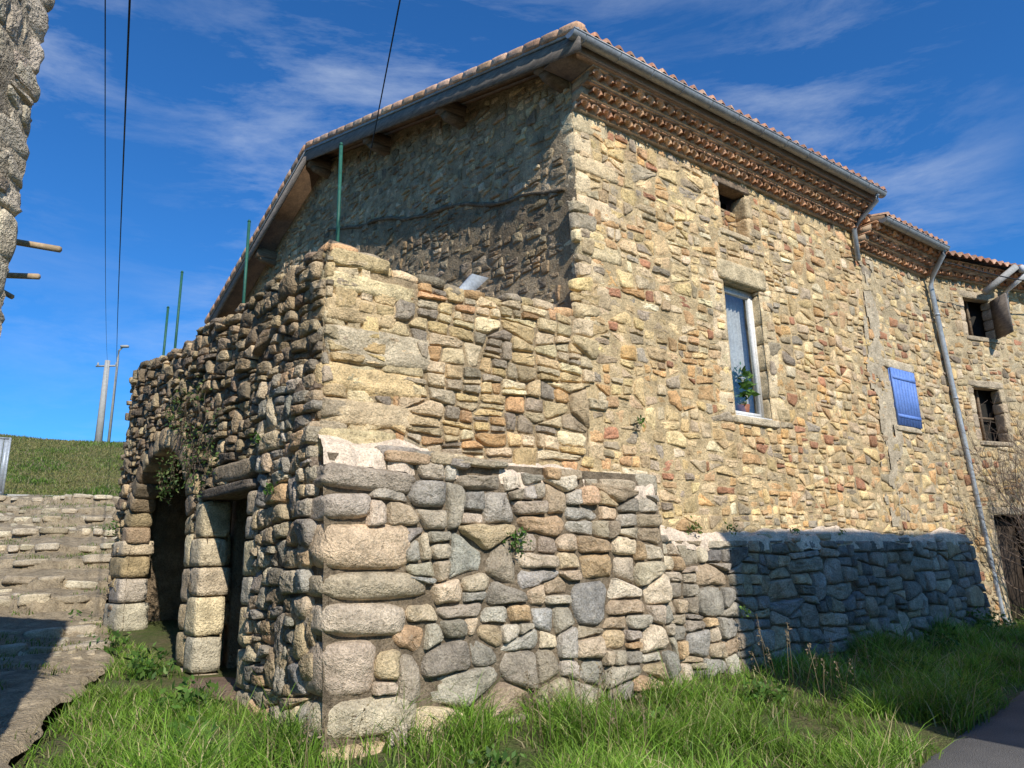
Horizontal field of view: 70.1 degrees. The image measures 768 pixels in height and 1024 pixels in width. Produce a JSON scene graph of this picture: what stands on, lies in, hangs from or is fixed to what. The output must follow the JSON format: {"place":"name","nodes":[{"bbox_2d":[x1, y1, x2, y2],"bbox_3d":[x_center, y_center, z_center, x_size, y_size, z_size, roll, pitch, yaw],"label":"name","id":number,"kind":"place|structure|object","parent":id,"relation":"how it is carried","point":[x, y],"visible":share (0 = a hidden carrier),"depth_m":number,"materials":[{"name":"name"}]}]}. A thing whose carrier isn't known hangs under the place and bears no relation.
{"place":"outdoors","nodes":[
{"label":"outdoors","id":0,"kind":"place"},
{"bbox_2d":[0,0,1023,442],"label":"sky","id":1,"kind":"structure","parent":0,"point":[923,100],"materials":[{"name":"blue"}]},
{"bbox_2d":[0,434,1023,767],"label":"ground","id":2,"kind":"structure","parent":0,"point":[163,633],"depth_m":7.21,"materials":[{"name":"green plant"}]},
{"bbox_2d":[0,494,120,767],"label":"stone wall","id":3,"kind":"structure","parent":2,"relation":"on","point":[30,699],"depth_m":11.33,"materials":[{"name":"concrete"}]},
{"bbox_2d":[0,437,11,494],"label":"metal gate","id":4,"kind":"structure","parent":3,"relation":"on","point":[5,455],"depth_m":19.45,"materials":[{"name":"metal"}]},
{"bbox_2d":[95,360,118,441],"bbox_3d":[-21.876,1.311,38.962,1.200,5.315,0.400,-1,-14,0],"label":"utility pole","id":5,"kind":"object","parent":2,"relation":"on","point":[101,414],"visible":0.88,"depth_m":38.95,"materials":[{"name":"concrete"}]},
{"bbox_2d":[105,0,400,361],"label":"power lines","id":6,"kind":"object","parent":5,"relation":"attached to","point":[128,27],"visible":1,"depth_m":9.78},
{"bbox_2d":[107,345,128,440],"bbox_3d":[-21.077,0.876,38.906,0.739,6.095,0.293,-6,-15,17],"label":"street lamp","id":7,"kind":"object","parent":2,"relation":"on","point":[113,400],"visible":0.91,"depth_m":39.09,"materials":[{"name":"metal"}]},
{"bbox_2d":[102,200,682,761],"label":"stone outbuilding","id":8,"kind":"structure","parent":2,"relation":"on","point":[418,454],"depth_m":7.38,"materials":[{"name":"beige stone"}]},
{"bbox_2d":[153,376,226,505],"bbox_3d":[-4.011,0.618,9.090,0.333,1.692,2.010,10,-18,-39],"label":"hanging ivy","id":9,"kind":"object","parent":8,"relation":"attached to","point":[172,467],"visible":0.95,"depth_m":9.12,"materials":[{"name":"green foliage"}]},
{"bbox_2d":[162,142,342,354],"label":"fence posts","id":10,"kind":"object","parent":8,"relation":"on","point":[248,239],"visible":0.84,"depth_m":9.86,"materials":[{"name":"green metal"}]},
{"bbox_2d":[459,274,487,290],"bbox_3d":[-0.647,-1.053,8.986,0.096,0.780,0.951,-14,-19,42],"label":"leaning board","id":11,"kind":"object","parent":8,"relation":"on","point":[474,282],"visible":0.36,"depth_m":9.19,"materials":[{"name":"metal"}]},
{"bbox_2d":[103,415,846,716],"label":"wall weeds","id":12,"kind":"object","parent":2,"relation":"on","point":[693,527],"depth_m":7.41,"materials":[{"name":"green plant"}]},
{"bbox_2d":[63,606,1018,767],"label":"weeds","id":13,"kind":"object","parent":2,"relation":"on","point":[489,754],"visible":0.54,"depth_m":7.62,"materials":[{"name":"green plant"}]},
{"bbox_2d":[300,618,875,767],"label":"dry stalks","id":14,"kind":"object","parent":2,"relation":"on","point":[527,687],"visible":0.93,"depth_m":6.13,"materials":[{"name":"beige plant"}]},
{"bbox_2d":[635,473,991,679],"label":"base stones","id":15,"kind":"object","parent":2,"relation":"on","point":[708,602],"visible":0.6,"depth_m":10.09,"materials":[{"name":"grey stone"}]},
{"bbox_2d":[660,525,969,550],"bbox_3d":[5.053,2.332,11.116,8.401,0.394,0.164,9,-17,-35],"label":"mortar ledge","id":16,"kind":"object","parent":15,"relation":"on","point":[854,535],"visible":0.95,"depth_m":10.50,"materials":[{"name":"grey concrete"}]},
{"bbox_2d":[664,546,988,673],"bbox_3d":[5.135,3.471,10.796,8.451,2.260,0.197,9,-17,-35],"label":"base mortar","id":17,"kind":"object","parent":2,"relation":"on","point":[899,562],"visible":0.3,"depth_m":10.04,"materials":[{"name":"grey concrete"}]},
{"bbox_2d":[925,276,1023,625],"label":"facade stones","id":18,"kind":"object","parent":2,"relation":"on","point":[987,340],"visible":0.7,"depth_m":14.81,"materials":[{"name":"beige stone"}]},
{"bbox_2d":[922,278,1023,624],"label":"facade mortar","id":19,"kind":"object","parent":18,"relation":"on","point":[952,338],"visible":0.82,"depth_m":14.71,"materials":[{"name":"beige concrete"}]},
{"bbox_2d":[930,258,1023,292],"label":"genoise","id":20,"kind":"object","parent":19,"relation":"attached to","point":[954,272],"visible":0.65,"depth_m":15.29,"materials":[{"name":"ceramic"}]},
{"bbox_2d":[989,293,1013,338],"bbox_3d":[10.183,-1.409,15.191,0.054,0.830,0.558,-2,-14,3],"label":"open shutter","id":21,"kind":"object","parent":19,"relation":"attached to","point":[1001,316],"visible":1,"depth_m":15.14,"materials":[{"name":"brown wood"}]},
{"bbox_2d":[964,302,994,440],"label":"window frames","id":22,"kind":"structure","parent":18,"relation":"on","point":[980,417],"depth_m":15.01,"materials":[{"name":"brown wood"}]},
{"bbox_2d":[932,388,1023,592],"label":"bare shrub","id":23,"kind":"object","parent":2,"relation":"on","point":[1017,486],"visible":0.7,"depth_m":13.57,"materials":[{"name":"brown plant"}]},
{"bbox_2d":[964,301,1023,577],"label":"windows","id":24,"kind":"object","parent":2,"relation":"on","point":[975,312],"depth_m":15.26,"materials":[{"name":"black glass"}]},
{"bbox_2d":[994,517,1023,619],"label":"door","id":25,"kind":"structure","parent":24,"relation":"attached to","point":[1013,575],"depth_m":14.31,"materials":[{"name":"brown wood"}]},
{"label":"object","id":26,"kind":"object","parent":2,"relation":"on","visible":0},
{"bbox_2d":[861,215,885,225],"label":"roof deck","id":27,"kind":"structure","parent":26,"relation":"on","point":[873,218],"depth_m":13.36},
{"bbox_2d":[857,220,940,277],"bbox_3d":[7.494,-2.558,14.098,2.518,0.426,0.492,9,-17,-35],"label":"genoise","id":28,"kind":"object","parent":27,"relation":"attached to","point":[884,243],"visible":1,"depth_m":13.92,"materials":[{"name":"ceramic"}]},
{"bbox_2d":[867,212,947,243],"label":"roof tiles","id":29,"kind":"object","parent":27,"relation":"on","point":[910,225],"visible":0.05,"depth_m":13.68,"materials":[{"name":"ceramic"}]},
{"bbox_2d":[878,216,949,251],"bbox_3d":[7.696,-2.820,13.905,2.400,0.108,0.194,9,-17,-35],"label":"gutter","id":30,"kind":"object","parent":27,"relation":"attached to","point":[899,226],"visible":1,"depth_m":13.76,"materials":[{"name":"metal"}]},
{"bbox_2d":[928,250,1010,624],"bbox_3d":[8.743,0.940,14.073,0.417,7.229,0.913,-10,-16,30],"label":"downpipe","id":31,"kind":"object","parent":27,"relation":"attached to","point":[936,314],"visible":0.91,"depth_m":14.21,"materials":[{"name":"metal"}]},
{"bbox_2d":[981,264,1018,294],"bbox_3d":[10.237,-2.189,15.315,0.758,0.607,0.140,-5,-14,13],"label":"flue pipe","id":32,"kind":"object","parent":27,"relation":"attached to","point":[997,281],"visible":1,"depth_m":15.26,"materials":[{"name":"metal"}]},
{"bbox_2d":[1003,265,1023,308],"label":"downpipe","id":33,"kind":"object","parent":27,"relation":"attached to","point":[1013,284],"visible":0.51,"depth_m":15.50,"materials":[{"name":"grey metal"}]},
{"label":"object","id":34,"kind":"object","parent":2,"relation":"on","visible":0},
{"bbox_2d":[0,0,46,335],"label":"wall mortar","id":35,"kind":"object","parent":34,"relation":"attached to","point":[8,68],"depth_m":4.33,"materials":[{"name":"grey concrete"}]},
{"bbox_2d":[4,239,61,298],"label":"timber poles","id":36,"kind":"object","parent":35,"relation":"attached to","point":[37,245],"visible":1,"depth_m":4.88,"materials":[{"name":"brown wood"}]},
{"bbox_2d":[0,0,54,323],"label":"wall stones","id":37,"kind":"object","parent":34,"relation":"on","point":[12,135],"depth_m":4.37,"materials":[{"name":"grey stone"}]},
{"bbox_2d":[572,111,897,534],"bbox_3d":[3.641,-0.413,10.915,6.841,6.120,0.028,9,-17,-35],"label":"facade mortar","id":38,"kind":"object","parent":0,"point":[594,390],"visible":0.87,"depth_m":10.30,"materials":[{"name":"beige concrete"}]},
{"bbox_2d":[570,64,872,232],"bbox_3d":[3.716,-3.443,11.524,6.909,0.426,0.497,9,-17,-35],"label":"genoise","id":39,"kind":"object","parent":38,"relation":"on","point":[609,99],"visible":1,"depth_m":10.91,"materials":[{"name":"ceramic"}]},
{"bbox_2d":[544,53,871,202],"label":"eave soffit","id":40,"kind":"structure","parent":39,"relation":"on","point":[572,67],"depth_m":9.60,"materials":[{"name":"brown wood"}]},
{"bbox_2d":[852,194,879,260],"bbox_3d":[6.421,-2.825,13.189,0.106,1.081,0.609,8,-17,-34],"label":"downpipe","id":41,"kind":"object","parent":39,"relation":"attached to","point":[870,207],"visible":1,"depth_m":13.27,"materials":[{"name":"metal"}]},
{"bbox_2d":[560,111,943,542],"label":"facade stones","id":42,"kind":"object","parent":38,"relation":"attached to","point":[733,270],"visible":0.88,"depth_m":10.49,"materials":[{"name":"beige stone"}]},
{"bbox_2d":[721,208,736,232],"bbox_3d":[3.335,-2.503,11.497,0.750,0.570,0.011,9,-17,-35],"label":"niche infill","id":43,"kind":"object","parent":42,"relation":"on","point":[729,222],"visible":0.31,"depth_m":11.61,"materials":[{"name":"beige stone"}]},
{"bbox_2d":[723,285,771,419],"bbox_3d":[3.440,-0.477,10.908,0.850,2.050,0.200,9,-17,-35],"label":"window frame","id":44,"kind":"object","parent":42,"relation":"on","point":[740,294],"visible":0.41,"depth_m":11.13,"materials":[{"name":"white wood"}]},
{"bbox_2d":[732,361,760,412],"bbox_3d":[3.423,0.067,10.879,0.551,0.860,0.332,-1,-14,0],"label":"potted plant","id":45,"kind":"object","parent":44,"relation":"on","point":[743,389],"visible":0.88,"depth_m":10.85,"materials":[{"name":"green plant"}]},
{"bbox_2d":[858,259,903,525],"bbox_3d":[6.578,0.037,12.948,1.000,4.900,0.019,9,-17,-35],"label":"render patch","id":46,"kind":"object","parent":42,"relation":"attached to","point":[889,418],"visible":1,"depth_m":12.91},
{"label":"room","id":47,"kind":"object","parent":42,"relation":"attached to","visible":0},
{"bbox_2d":[725,294,755,413],"bbox_3d":[3.530,-0.371,11.239,0.682,2.200,0.040,9,-17,-35],"label":"curtain","id":48,"kind":"object","parent":47,"relation":"hanging from","point":[737,332],"visible":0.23,"depth_m":11.31,"materials":[{"name":"white fabric"}]},
{"bbox_2d":[858,251,998,536],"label":"facade stones","id":49,"kind":"object","parent":38,"relation":"attached to","point":[920,440],"visible":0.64,"depth_m":13.66,"materials":[{"name":"beige stone"}]},
{"bbox_2d":[858,253,966,536],"bbox_3d":[7.488,0.279,13.590,2.630,5.900,0.028,9,-17,-35],"label":"facade mortar","id":50,"kind":"object","parent":49,"relation":"attached to","point":[888,312],"visible":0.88,"depth_m":13.65,"materials":[{"name":"beige concrete"}]},
{"bbox_2d":[884,359,922,433],"bbox_3d":[7.096,0.253,13.429,1.140,1.333,0.310,9,-17,-35],"label":"window surround","id":51,"kind":"structure","parent":50,"relation":"attached to","point":[889,363],"depth_m":13.30,"materials":[{"name":"stone"}]},
{"bbox_2d":[887,367,922,428],"bbox_3d":[7.177,0.264,13.317,0.850,1.050,0.068,9,-17,-35],"label":"blue shutter","id":52,"kind":"object","parent":51,"relation":"attached to","point":[906,402],"visible":1,"depth_m":13.26,"materials":[{"name":"paint"}]},
{"bbox_2d":[920,691,1023,767],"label":"road","id":53,"kind":"structure","parent":0,"point":[997,741],"depth_m":6.28,"materials":[{"name":"grey asphalt"}]},
{"bbox_2d":[938,250,1022,273],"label":"roof tiles","id":54,"kind":"object","parent":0,"point":[974,259],"visible":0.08,"depth_m":15.21,"materials":[{"name":"ceramic"}]},
{"bbox_2d":[943,261,1023,280],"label":"gutter","id":55,"kind":"object","parent":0,"point":[982,271],"visible":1,"depth_m":14.64,"materials":[{"name":"grey metal"}]},
{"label":"gable","id":56,"kind":"object","parent":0,"visible":0},
{"bbox_2d":[247,79,571,306],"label":"gable stones","id":57,"kind":"object","parent":56,"relation":"on","point":[531,113],"visible":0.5,"depth_m":11.39,"materials":[{"name":"stone"}]},
{"bbox_2d":[237,77,581,313],"bbox_3d":[-3.055,-2.105,13.806,0.037,5.700,11.701,11,-18,-40],"label":"gable mortar","id":58,"kind":"object","parent":56,"relation":"on","point":[560,262],"visible":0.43,"depth_m":11.04,"materials":[{"name":"grey concrete"}]},
{"bbox_2d":[327,187,564,231],"bbox_3d":[-1.520,-2.837,12.163,0.099,1.990,6.620,11,-18,-40],"label":"old flashing","id":59,"kind":"object","parent":58,"relation":"attached to","point":[476,204],"visible":0.98,"depth_m":11.41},
{"bbox_2d":[217,70,734,317],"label":"roof deck","id":60,"kind":"structure","parent":58,"relation":"on","point":[303,186],"depth_m":15.78,"materials":[{"name":"wood"}]},
{"bbox_2d":[208,27,578,320],"bbox_3d":[-3.371,-3.946,13.795,0.020,2.380,12.644,11,-18,-40],"label":"verge flashing","id":61,"kind":"object","parent":60,"relation":"attached to","point":[442,90],"visible":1,"depth_m":12.43,"materials":[{"name":"metal"}]},
{"bbox_2d":[204,21,584,323],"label":"verge tiles","id":62,"kind":"object","parent":60,"relation":"attached to","point":[534,43],"visible":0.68,"depth_m":11.72,"materials":[{"name":"ceramic"}]},
{"bbox_2d":[209,36,581,321],"bbox_3d":[-3.348,-3.825,13.786,0.040,2.580,12.615,11,-18,-40],"label":"barge board","id":63,"kind":"object","parent":60,"relation":"attached to","point":[561,49],"visible":0.89,"depth_m":11.57,"materials":[{"name":"grey wood"}]},
{"bbox_2d":[254,64,568,267],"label":"purlins","id":64,"kind":"object","parent":60,"relation":"attached to","point":[453,114],"visible":0.45,"depth_m":13.16,"materials":[{"name":"brown wood"}]},
{"bbox_2d":[566,26,886,197],"bbox_3d":[3.717,-3.865,11.125,7.391,0.108,0.194,9,-17,-35],"label":"gutter","id":65,"kind":"object","parent":60,"relation":"attached to","point":[624,60],"visible":0.94,"depth_m":10.50,"materials":[{"name":"metal"}]},
{"bbox_2d":[577,46,875,201],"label":"fascia","id":66,"kind":"structure","parent":60,"relation":"attached to","point":[639,80],"depth_m":10.70,"materials":[{"name":"brown wood"}]},
{"bbox_2d":[581,27,886,190],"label":"roof tiles","id":67,"kind":"object","parent":60,"relation":"attached to","point":[619,47],"visible":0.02,"depth_m":10.64,"materials":[{"name":"ceramic"}]}
]}

